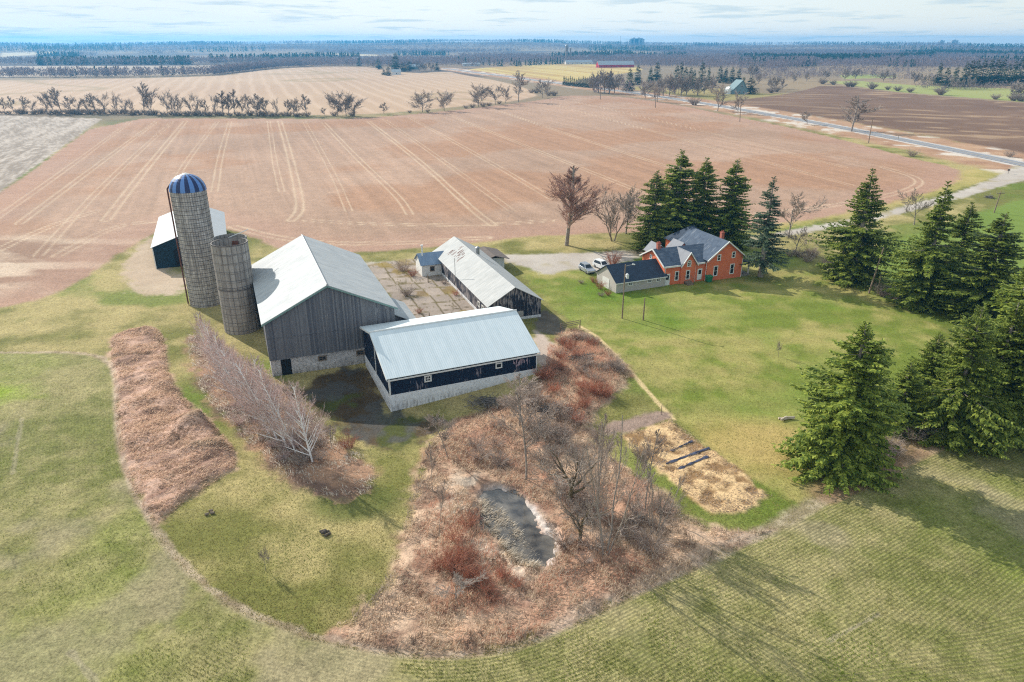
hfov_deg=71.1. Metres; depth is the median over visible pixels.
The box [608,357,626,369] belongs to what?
brush shrub
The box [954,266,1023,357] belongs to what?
spruce tree
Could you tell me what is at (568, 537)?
brush shrub
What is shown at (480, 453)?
brush shrub
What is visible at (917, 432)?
brush shrub
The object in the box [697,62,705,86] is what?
distant conifer
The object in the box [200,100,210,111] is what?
hedgerow tree
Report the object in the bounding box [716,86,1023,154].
ploughed field
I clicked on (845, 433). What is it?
spruce tree
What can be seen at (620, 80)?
distant bare tree
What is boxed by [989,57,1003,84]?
distant conifer
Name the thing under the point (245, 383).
birch tree
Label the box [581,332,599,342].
brush shrub
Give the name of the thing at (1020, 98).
field bush
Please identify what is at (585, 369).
brush shrub
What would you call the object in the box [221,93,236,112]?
hedgerow tree
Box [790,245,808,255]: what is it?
brush shrub
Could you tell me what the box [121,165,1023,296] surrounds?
gravel driveway
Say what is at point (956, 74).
distant conifer
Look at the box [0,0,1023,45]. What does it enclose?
sky
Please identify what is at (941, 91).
field bush
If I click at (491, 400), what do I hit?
branch pile
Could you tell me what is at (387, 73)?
distant conifer
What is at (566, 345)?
red twig shrub
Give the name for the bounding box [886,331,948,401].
spruce tree
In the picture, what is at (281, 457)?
brush shrub
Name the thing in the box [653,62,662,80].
distant conifer
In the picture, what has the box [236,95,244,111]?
hedgerow tree
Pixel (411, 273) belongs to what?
red twig shrub
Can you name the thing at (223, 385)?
birch tree
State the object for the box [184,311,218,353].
birch tree
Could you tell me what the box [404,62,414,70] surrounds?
distant conifer
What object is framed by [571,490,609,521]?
brush shrub
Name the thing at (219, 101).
hedgerow tree
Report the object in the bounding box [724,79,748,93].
steep roof house
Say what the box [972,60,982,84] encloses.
distant conifer
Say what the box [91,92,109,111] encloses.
hedgerow tree
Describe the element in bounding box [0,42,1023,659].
grass ground
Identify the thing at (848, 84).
field bush
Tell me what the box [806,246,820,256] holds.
brush shrub
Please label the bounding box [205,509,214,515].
stump heap
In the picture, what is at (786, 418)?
log pile
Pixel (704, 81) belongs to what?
distant bare tree
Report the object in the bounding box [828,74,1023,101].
green field strip
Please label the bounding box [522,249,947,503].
lawn
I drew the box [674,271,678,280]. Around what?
window
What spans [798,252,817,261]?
brush shrub
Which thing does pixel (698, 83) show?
distant bare tree
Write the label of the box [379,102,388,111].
hedgerow tree
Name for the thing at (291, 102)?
hedgerow tree
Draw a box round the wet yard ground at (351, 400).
[300,310,565,451]
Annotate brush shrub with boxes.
[228,412,243,424]
[267,440,277,446]
[274,448,289,459]
[276,438,294,450]
[281,383,301,395]
[283,425,312,441]
[288,449,313,465]
[290,436,303,446]
[294,448,313,456]
[295,449,312,460]
[299,427,320,441]
[305,427,320,438]
[311,446,328,460]
[312,435,326,446]
[392,258,414,271]
[396,284,414,295]
[463,429,493,447]
[466,443,496,461]
[486,436,503,447]
[486,447,514,466]
[488,419,501,427]
[512,416,537,427]
[518,391,538,402]
[520,387,549,403]
[529,421,561,438]
[530,445,550,461]
[546,397,571,416]
[548,425,572,444]
[548,521,582,549]
[549,418,583,438]
[549,483,578,499]
[551,474,569,491]
[556,488,577,503]
[558,406,579,419]
[558,497,579,512]
[562,407,587,425]
[568,480,592,499]
[570,525,612,550]
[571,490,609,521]
[573,330,589,339]
[573,545,594,565]
[575,364,589,373]
[575,492,594,506]
[579,352,597,365]
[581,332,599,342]
[596,361,611,369]
[603,355,622,365]
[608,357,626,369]
[608,361,626,372]
[614,521,649,541]
[619,488,649,510]
[619,508,638,522]
[622,505,646,525]
[632,506,653,521]
[633,527,679,555]
[642,513,670,529]
[643,495,675,515]
[649,494,686,516]
[782,247,797,256]
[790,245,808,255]
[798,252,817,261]
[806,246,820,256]
[867,281,894,294]
[875,437,906,456]
[875,441,897,459]
[877,289,889,296]
[885,432,914,447]
[885,436,915,456]
[901,426,936,440]
[902,424,928,437]
[908,149,919,156]
[1005,149,1017,156]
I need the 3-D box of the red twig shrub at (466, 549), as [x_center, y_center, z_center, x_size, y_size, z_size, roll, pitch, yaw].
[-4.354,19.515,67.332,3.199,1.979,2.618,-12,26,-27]
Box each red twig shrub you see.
[335,428,362,448]
[408,267,417,276]
[427,542,462,572]
[434,541,474,569]
[437,550,473,578]
[441,536,474,564]
[443,518,470,542]
[449,538,476,557]
[452,556,487,578]
[453,505,484,526]
[455,537,484,561]
[462,565,479,585]
[466,560,493,584]
[473,570,500,593]
[479,579,504,602]
[493,562,516,579]
[507,570,525,587]
[531,362,552,378]
[537,364,558,379]
[538,363,554,375]
[545,353,571,370]
[549,381,564,391]
[552,349,569,358]
[556,334,574,344]
[560,339,575,349]
[560,398,584,412]
[567,408,589,423]
[570,346,587,356]
[573,377,589,387]
[573,386,588,396]
[576,396,591,408]
[578,394,592,406]
[583,376,608,392]
[585,335,600,345]
[585,378,604,394]
[592,382,607,396]
[594,280,605,288]
[598,378,612,395]
[600,387,616,396]
[604,251,624,263]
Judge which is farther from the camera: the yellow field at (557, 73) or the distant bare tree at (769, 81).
the yellow field at (557, 73)
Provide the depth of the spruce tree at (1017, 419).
85.41 m
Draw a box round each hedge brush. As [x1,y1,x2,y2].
[15,107,25,113]
[53,108,64,113]
[72,108,86,113]
[93,108,103,113]
[144,108,157,114]
[194,109,207,115]
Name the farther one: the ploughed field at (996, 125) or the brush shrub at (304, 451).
the ploughed field at (996, 125)
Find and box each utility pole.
[868,248,883,293]
[993,191,1004,212]
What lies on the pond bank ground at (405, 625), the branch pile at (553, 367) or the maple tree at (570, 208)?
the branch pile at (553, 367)
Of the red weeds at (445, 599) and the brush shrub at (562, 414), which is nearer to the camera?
the red weeds at (445, 599)
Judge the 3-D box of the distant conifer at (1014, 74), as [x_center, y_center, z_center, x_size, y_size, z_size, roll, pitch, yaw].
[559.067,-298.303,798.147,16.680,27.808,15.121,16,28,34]
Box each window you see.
[318,355,326,360]
[356,349,364,355]
[424,375,431,381]
[495,362,501,368]
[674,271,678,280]
[685,270,689,279]
[713,265,717,275]
[729,263,734,273]
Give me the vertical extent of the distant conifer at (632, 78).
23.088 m
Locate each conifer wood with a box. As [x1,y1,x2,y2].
[0,38,1023,51]
[35,49,1023,76]
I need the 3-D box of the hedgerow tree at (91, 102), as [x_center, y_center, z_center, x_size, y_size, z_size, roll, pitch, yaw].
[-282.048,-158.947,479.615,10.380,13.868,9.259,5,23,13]
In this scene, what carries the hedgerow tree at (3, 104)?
on the distant stubble field at (375, 87)
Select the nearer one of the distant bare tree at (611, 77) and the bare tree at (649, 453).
the bare tree at (649, 453)
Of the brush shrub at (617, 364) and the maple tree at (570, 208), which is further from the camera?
the maple tree at (570, 208)
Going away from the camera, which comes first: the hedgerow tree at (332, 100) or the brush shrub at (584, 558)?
the brush shrub at (584, 558)
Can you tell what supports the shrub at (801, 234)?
on the grass ground at (92, 304)
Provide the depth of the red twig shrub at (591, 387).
97.00 m
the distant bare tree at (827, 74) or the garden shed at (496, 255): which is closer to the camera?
the garden shed at (496, 255)
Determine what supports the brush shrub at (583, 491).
on the pond bank ground at (405, 625)
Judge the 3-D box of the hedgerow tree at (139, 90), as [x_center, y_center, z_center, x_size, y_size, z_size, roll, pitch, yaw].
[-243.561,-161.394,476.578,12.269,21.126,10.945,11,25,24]
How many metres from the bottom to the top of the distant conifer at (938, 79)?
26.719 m
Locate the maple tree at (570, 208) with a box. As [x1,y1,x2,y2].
[540,166,615,245]
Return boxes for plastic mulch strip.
[666,447,709,463]
[671,440,692,449]
[678,455,707,468]
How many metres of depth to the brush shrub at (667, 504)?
73.62 m
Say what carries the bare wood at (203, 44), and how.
on the grass ground at (92, 304)
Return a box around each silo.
[166,173,219,307]
[210,237,259,334]
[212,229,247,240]
[565,44,567,58]
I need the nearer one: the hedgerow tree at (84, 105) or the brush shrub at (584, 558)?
the brush shrub at (584, 558)
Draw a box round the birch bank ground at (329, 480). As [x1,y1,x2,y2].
[184,336,379,504]
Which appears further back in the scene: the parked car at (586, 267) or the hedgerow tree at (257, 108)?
the hedgerow tree at (257, 108)
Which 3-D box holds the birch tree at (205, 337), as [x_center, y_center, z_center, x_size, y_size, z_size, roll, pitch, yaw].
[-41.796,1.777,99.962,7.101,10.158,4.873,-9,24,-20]
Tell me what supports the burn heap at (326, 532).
on the grass ground at (92, 304)
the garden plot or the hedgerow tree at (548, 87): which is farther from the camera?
the hedgerow tree at (548, 87)
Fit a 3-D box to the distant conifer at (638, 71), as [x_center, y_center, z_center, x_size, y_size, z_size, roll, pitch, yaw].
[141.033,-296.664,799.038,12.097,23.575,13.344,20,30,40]
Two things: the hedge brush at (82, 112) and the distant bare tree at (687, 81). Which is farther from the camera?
the distant bare tree at (687, 81)
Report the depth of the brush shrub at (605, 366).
103.24 m
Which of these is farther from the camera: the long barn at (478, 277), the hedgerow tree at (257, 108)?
the hedgerow tree at (257, 108)
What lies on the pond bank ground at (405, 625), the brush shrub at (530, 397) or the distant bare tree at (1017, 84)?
the brush shrub at (530, 397)
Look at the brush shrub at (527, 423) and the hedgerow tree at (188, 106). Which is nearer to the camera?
the brush shrub at (527, 423)
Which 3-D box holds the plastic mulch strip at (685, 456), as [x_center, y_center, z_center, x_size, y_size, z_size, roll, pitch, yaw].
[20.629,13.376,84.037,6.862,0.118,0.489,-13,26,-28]
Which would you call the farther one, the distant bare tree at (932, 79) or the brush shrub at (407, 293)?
the distant bare tree at (932, 79)
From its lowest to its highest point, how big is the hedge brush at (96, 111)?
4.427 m
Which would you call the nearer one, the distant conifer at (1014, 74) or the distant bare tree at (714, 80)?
the distant bare tree at (714, 80)
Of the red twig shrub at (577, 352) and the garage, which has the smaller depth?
the red twig shrub at (577, 352)
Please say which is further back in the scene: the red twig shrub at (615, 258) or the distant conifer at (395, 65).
the distant conifer at (395, 65)
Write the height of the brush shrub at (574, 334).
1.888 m
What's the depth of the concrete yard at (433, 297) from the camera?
138.56 m
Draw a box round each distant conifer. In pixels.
[375,59,382,68]
[384,67,391,75]
[390,53,400,68]
[400,63,406,70]
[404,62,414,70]
[621,68,634,90]
[633,65,642,84]
[648,66,653,82]
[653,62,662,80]
[673,65,679,83]
[677,61,684,82]
[689,70,696,88]
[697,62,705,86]
[715,66,722,82]
[721,68,729,82]
[728,67,734,82]
[732,68,741,81]
[747,76,758,93]
[931,62,944,85]
[940,68,950,87]
[948,67,961,85]
[957,61,970,86]
[964,58,976,86]
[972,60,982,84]
[976,60,989,85]
[984,60,995,84]
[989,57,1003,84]
[992,58,1008,84]
[1000,62,1012,83]
[1009,60,1019,84]
[1012,59,1023,83]
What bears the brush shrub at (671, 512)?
on the pond bank ground at (405, 625)
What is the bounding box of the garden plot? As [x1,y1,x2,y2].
[604,411,767,514]
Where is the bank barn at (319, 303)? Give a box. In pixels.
[252,234,415,376]
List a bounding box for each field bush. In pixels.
[685,97,701,104]
[766,86,777,92]
[773,84,782,91]
[817,78,829,83]
[843,81,852,86]
[865,82,878,88]
[933,86,949,94]
[991,93,1000,99]
[1007,93,1020,100]
[1012,93,1023,100]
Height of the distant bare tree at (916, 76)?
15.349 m
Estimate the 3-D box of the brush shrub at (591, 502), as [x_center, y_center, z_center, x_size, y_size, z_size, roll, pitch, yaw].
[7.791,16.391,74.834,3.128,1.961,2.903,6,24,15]
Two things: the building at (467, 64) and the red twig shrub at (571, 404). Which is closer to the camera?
the red twig shrub at (571, 404)
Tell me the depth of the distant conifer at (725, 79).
824.01 m
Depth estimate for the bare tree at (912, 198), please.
188.68 m
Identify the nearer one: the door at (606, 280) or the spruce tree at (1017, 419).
the spruce tree at (1017, 419)
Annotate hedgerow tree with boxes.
[0,97,7,110]
[4,96,14,110]
[19,95,30,109]
[24,99,38,110]
[32,90,49,109]
[41,87,58,107]
[46,87,61,113]
[58,97,73,108]
[70,97,84,109]
[79,97,89,109]
[81,93,97,109]
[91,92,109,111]
[109,91,119,108]
[115,97,128,113]
[124,99,133,110]
[135,81,153,111]
[141,84,159,107]
[153,88,170,112]
[167,93,179,111]
[173,97,184,111]
[180,94,195,114]
[190,94,203,111]
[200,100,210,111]
[208,94,220,112]
[213,90,232,112]
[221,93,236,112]
[225,89,243,114]
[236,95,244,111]
[241,94,252,112]
[248,93,263,110]
[249,96,260,111]
[258,97,268,115]
[268,97,278,115]
[284,97,296,115]
[290,99,300,110]
[297,94,310,112]
[325,90,345,115]
[336,90,357,115]
[343,95,367,115]
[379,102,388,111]
[408,89,436,111]
[435,90,455,108]
[468,84,492,106]
[489,84,503,104]
[500,84,511,102]
[512,70,529,101]
[534,79,545,97]
[542,78,554,95]
[639,78,658,97]
[650,82,668,101]
[705,82,730,110]
[730,89,749,110]
[800,112,811,121]
[840,95,881,130]
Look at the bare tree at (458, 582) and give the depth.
62.15 m
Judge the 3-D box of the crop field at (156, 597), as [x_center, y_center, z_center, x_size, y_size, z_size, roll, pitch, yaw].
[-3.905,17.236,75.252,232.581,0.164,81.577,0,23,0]
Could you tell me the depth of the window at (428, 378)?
96.17 m
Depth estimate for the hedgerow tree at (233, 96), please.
465.12 m
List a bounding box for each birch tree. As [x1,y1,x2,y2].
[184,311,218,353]
[189,318,222,367]
[189,322,238,383]
[198,332,248,397]
[203,341,247,406]
[210,342,256,405]
[217,352,269,433]
[222,354,283,440]
[229,352,286,426]
[235,362,303,447]
[251,375,301,451]
[267,382,330,461]
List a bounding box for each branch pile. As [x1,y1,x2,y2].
[463,392,504,410]
[526,401,583,421]
[542,361,564,370]
[566,352,595,361]
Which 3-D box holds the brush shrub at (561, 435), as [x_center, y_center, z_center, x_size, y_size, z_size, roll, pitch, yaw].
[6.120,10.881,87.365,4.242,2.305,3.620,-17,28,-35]
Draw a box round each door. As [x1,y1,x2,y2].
[173,249,182,266]
[281,359,291,374]
[602,276,609,288]
[665,274,669,284]
[697,268,701,279]
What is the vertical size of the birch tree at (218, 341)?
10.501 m
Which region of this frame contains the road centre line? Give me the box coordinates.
[523,78,1015,162]
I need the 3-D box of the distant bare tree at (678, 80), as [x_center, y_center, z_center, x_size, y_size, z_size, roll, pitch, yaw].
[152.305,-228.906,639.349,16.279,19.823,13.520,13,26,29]
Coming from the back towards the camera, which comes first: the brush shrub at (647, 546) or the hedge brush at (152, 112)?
the hedge brush at (152, 112)
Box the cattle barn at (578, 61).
[564,60,592,63]
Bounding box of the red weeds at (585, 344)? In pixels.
[539,330,619,414]
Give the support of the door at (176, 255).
in the machine shed at (164, 249)
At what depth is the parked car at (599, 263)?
153.45 m
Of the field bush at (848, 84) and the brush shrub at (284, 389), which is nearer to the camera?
the brush shrub at (284, 389)
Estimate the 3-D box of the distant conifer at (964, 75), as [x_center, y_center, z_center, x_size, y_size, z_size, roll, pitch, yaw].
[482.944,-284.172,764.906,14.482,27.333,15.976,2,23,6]
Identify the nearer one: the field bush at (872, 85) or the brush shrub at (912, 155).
the brush shrub at (912, 155)
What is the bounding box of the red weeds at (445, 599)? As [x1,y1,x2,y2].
[413,492,524,616]
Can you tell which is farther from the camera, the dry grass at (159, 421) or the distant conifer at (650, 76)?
the distant conifer at (650, 76)
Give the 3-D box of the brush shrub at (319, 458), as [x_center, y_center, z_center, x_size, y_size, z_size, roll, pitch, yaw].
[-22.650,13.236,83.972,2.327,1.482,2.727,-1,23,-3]
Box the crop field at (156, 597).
[0,353,1023,681]
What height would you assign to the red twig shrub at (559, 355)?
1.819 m
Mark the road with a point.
(959, 150)
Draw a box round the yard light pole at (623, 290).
[621,264,634,318]
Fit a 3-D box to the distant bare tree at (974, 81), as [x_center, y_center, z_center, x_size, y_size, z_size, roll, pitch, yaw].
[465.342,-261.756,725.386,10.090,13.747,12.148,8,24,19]
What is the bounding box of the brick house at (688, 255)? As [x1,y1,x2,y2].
[639,225,749,285]
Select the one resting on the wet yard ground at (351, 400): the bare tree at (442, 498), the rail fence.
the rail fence
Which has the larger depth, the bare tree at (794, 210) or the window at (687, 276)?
the bare tree at (794, 210)
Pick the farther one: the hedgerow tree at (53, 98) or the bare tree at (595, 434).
the hedgerow tree at (53, 98)
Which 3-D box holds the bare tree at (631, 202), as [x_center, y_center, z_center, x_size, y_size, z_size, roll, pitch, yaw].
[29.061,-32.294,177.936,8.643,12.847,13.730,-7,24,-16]
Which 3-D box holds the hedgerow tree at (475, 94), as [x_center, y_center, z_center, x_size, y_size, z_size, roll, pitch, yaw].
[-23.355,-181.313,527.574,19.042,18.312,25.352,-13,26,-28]
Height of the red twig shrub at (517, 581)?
1.326 m
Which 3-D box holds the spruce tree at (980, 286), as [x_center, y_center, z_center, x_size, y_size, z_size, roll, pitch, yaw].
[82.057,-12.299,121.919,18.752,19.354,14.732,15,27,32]
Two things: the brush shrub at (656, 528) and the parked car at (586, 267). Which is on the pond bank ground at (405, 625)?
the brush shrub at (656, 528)
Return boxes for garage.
[595,258,667,292]
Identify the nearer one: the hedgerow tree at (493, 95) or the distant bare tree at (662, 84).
the hedgerow tree at (493, 95)
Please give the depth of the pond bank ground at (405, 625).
68.07 m
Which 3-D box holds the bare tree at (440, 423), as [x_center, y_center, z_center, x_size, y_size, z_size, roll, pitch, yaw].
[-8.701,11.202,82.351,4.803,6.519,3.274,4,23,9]
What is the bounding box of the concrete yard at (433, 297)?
[367,259,557,369]
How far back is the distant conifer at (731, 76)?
836.96 m
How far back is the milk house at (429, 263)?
148.90 m
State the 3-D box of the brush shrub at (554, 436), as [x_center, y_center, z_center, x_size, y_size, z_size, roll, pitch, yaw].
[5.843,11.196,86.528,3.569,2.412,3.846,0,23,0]
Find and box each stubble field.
[0,52,1000,115]
[0,96,964,307]
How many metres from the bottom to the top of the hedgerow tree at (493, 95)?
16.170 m
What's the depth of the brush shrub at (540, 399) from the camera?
95.12 m
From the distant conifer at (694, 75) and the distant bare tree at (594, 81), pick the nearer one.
the distant bare tree at (594, 81)
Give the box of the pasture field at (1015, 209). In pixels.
[871,200,1023,325]
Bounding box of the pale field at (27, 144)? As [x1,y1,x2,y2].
[0,116,101,191]
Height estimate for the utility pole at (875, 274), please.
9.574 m
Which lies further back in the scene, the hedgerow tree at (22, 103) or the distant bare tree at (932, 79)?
the distant bare tree at (932, 79)
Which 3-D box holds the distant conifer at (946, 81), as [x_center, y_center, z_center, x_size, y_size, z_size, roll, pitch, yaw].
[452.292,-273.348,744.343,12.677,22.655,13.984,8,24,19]
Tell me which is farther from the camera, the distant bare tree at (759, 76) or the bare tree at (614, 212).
the distant bare tree at (759, 76)
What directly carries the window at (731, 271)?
in the brick house at (688, 255)
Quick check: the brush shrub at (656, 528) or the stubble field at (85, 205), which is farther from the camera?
the stubble field at (85, 205)
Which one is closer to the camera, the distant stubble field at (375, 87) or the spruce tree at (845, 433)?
the spruce tree at (845, 433)
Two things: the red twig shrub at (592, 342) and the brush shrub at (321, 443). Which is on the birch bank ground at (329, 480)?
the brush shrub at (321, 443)
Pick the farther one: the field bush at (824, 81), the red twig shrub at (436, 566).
the field bush at (824, 81)
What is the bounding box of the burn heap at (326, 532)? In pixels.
[319,529,330,536]
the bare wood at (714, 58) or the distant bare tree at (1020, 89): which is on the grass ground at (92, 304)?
the bare wood at (714, 58)
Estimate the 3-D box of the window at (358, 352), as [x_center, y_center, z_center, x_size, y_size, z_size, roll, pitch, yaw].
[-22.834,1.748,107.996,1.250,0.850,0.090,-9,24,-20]
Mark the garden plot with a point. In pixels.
(638, 422)
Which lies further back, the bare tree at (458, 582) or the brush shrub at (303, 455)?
the brush shrub at (303, 455)
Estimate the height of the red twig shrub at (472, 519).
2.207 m
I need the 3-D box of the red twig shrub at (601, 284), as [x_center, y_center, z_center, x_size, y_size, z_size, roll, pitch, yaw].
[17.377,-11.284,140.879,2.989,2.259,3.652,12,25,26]
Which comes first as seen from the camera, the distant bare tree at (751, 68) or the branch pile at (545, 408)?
the branch pile at (545, 408)
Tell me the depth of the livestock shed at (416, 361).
99.76 m
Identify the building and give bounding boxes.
[391,69,400,74]
[462,63,479,65]
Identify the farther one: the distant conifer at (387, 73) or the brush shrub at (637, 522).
the distant conifer at (387, 73)
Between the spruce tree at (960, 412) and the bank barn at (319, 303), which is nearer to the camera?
the spruce tree at (960, 412)
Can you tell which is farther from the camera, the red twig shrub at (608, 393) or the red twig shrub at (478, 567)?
the red twig shrub at (608, 393)
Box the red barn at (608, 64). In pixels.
[596,61,634,67]
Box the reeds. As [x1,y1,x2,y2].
[477,497,543,572]
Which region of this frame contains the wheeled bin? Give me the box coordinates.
[705,274,713,281]
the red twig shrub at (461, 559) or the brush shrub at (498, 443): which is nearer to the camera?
the red twig shrub at (461, 559)
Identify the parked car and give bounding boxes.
[578,261,595,273]
[592,258,608,267]
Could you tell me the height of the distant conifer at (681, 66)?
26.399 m
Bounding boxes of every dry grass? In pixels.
[108,325,237,521]
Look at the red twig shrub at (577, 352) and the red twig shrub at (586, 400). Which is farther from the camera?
the red twig shrub at (577, 352)
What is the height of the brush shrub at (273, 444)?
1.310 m
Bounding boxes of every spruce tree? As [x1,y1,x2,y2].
[625,170,679,251]
[636,149,712,240]
[684,157,721,235]
[702,158,756,250]
[739,176,792,277]
[771,320,915,496]
[808,168,911,291]
[872,181,982,313]
[883,361,930,440]
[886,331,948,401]
[894,304,1023,459]
[925,212,1023,326]
[932,201,985,295]
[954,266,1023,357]
[981,300,1023,433]
[982,290,1023,454]
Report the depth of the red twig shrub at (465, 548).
66.90 m
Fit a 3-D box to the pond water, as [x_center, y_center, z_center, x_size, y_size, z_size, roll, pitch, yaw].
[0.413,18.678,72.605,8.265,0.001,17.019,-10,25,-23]
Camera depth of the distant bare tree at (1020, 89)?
590.74 m
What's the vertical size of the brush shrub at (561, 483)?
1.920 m
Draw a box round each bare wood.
[0,39,1023,52]
[0,47,1023,94]
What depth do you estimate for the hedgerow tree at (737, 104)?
480.23 m
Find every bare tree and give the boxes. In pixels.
[259,548,269,570]
[322,425,337,445]
[418,412,456,455]
[425,443,436,490]
[432,569,487,599]
[436,480,449,530]
[487,391,556,479]
[496,373,542,425]
[524,419,610,503]
[552,471,623,540]
[571,415,654,555]
[586,69,607,92]
[586,413,617,488]
[593,182,639,240]
[598,67,613,93]
[601,71,620,93]
[611,74,621,92]
[614,74,623,89]
[615,190,644,233]
[629,429,677,510]
[643,465,689,535]
[654,75,672,95]
[654,77,665,96]
[664,73,679,95]
[674,74,692,95]
[679,74,694,95]
[693,75,705,95]
[700,76,711,93]
[701,73,719,92]
[747,65,757,76]
[749,62,760,75]
[756,73,761,83]
[768,78,774,88]
[771,75,782,87]
[771,192,829,237]
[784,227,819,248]
[823,69,830,77]
[841,66,850,77]
[851,69,860,78]
[878,69,888,80]
[897,187,934,224]
[911,70,920,82]
[919,73,927,84]
[926,73,936,86]
[951,77,959,86]
[967,77,976,86]
[1009,81,1023,94]
[1010,83,1023,95]
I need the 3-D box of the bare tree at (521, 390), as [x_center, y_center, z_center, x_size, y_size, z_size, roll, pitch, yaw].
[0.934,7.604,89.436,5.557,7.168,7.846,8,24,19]
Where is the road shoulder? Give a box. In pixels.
[440,68,1023,165]
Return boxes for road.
[444,68,1023,165]
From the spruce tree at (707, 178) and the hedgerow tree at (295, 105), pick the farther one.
the hedgerow tree at (295, 105)
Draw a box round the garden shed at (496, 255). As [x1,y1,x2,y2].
[479,246,509,267]
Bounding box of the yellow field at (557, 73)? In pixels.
[462,64,643,85]
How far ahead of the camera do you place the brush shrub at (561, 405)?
92.71 m
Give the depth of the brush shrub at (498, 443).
85.85 m
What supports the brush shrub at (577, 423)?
on the pond bank ground at (405, 625)
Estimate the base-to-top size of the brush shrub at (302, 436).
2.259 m
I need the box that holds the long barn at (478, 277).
[432,236,543,318]
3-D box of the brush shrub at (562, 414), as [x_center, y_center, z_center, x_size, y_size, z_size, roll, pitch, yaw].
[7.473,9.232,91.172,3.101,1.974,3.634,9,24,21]
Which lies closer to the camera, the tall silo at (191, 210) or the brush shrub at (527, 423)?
the brush shrub at (527, 423)
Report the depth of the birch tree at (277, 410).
82.99 m
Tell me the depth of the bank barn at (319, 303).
106.19 m
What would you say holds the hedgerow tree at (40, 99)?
on the distant stubble field at (375, 87)
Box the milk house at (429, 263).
[414,245,443,276]
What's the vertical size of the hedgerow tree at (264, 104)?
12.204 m
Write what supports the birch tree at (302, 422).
on the birch bank ground at (329, 480)
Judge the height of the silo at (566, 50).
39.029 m
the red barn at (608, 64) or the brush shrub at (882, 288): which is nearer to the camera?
the brush shrub at (882, 288)
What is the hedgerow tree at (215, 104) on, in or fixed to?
on the grass ground at (92, 304)
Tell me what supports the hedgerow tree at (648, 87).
on the grass ground at (92, 304)
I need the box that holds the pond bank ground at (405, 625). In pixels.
[324,329,774,659]
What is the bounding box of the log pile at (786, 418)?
[778,416,794,420]
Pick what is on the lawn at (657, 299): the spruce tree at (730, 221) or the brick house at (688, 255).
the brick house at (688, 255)
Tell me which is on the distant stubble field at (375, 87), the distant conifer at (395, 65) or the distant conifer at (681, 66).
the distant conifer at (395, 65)
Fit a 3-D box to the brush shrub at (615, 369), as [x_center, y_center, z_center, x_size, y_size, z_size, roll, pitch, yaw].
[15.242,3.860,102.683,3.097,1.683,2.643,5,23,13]
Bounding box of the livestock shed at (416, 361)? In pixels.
[360,306,540,411]
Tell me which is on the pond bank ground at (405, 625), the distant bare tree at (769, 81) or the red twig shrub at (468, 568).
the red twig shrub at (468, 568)
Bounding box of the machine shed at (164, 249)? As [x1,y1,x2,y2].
[150,208,226,268]
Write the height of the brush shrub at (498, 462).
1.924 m
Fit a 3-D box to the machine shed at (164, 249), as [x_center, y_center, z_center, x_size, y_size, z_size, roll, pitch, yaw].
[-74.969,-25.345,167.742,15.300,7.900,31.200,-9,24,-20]
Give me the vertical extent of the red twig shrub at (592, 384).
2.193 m
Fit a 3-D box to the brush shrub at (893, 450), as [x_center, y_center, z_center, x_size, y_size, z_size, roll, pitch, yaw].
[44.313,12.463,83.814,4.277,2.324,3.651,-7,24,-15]
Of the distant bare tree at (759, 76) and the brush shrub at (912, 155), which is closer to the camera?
the brush shrub at (912, 155)
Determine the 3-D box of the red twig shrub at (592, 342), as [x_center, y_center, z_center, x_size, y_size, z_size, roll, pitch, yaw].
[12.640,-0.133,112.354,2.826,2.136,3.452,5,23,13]
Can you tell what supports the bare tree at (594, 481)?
on the pond bank ground at (405, 625)
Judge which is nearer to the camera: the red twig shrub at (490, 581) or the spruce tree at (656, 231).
the red twig shrub at (490, 581)
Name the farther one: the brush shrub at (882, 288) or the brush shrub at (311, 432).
the brush shrub at (882, 288)
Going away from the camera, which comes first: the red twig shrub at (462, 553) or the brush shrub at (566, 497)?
the red twig shrub at (462, 553)
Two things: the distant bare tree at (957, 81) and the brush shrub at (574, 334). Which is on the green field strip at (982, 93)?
the distant bare tree at (957, 81)
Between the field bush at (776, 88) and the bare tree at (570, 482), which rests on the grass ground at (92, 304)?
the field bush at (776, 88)
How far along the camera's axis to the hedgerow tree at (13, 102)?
480.96 m
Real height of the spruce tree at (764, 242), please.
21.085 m
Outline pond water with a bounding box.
[478,489,555,566]
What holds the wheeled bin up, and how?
on the lawn at (657, 299)
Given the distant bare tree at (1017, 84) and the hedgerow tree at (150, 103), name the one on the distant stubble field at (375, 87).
the hedgerow tree at (150, 103)
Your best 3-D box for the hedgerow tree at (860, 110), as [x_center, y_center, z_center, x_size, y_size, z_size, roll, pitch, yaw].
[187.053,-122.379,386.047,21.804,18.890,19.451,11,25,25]
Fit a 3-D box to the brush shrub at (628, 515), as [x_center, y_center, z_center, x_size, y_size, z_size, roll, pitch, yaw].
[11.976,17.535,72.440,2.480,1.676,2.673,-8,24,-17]
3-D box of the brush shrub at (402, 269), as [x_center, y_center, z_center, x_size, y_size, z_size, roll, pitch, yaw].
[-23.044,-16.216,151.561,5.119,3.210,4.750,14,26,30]
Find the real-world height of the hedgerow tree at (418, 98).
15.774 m
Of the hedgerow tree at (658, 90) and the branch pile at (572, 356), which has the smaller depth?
the branch pile at (572, 356)
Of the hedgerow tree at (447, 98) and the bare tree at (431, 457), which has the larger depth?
the hedgerow tree at (447, 98)
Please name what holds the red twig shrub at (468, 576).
on the pond bank ground at (405, 625)
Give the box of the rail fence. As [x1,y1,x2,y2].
[560,320,578,330]

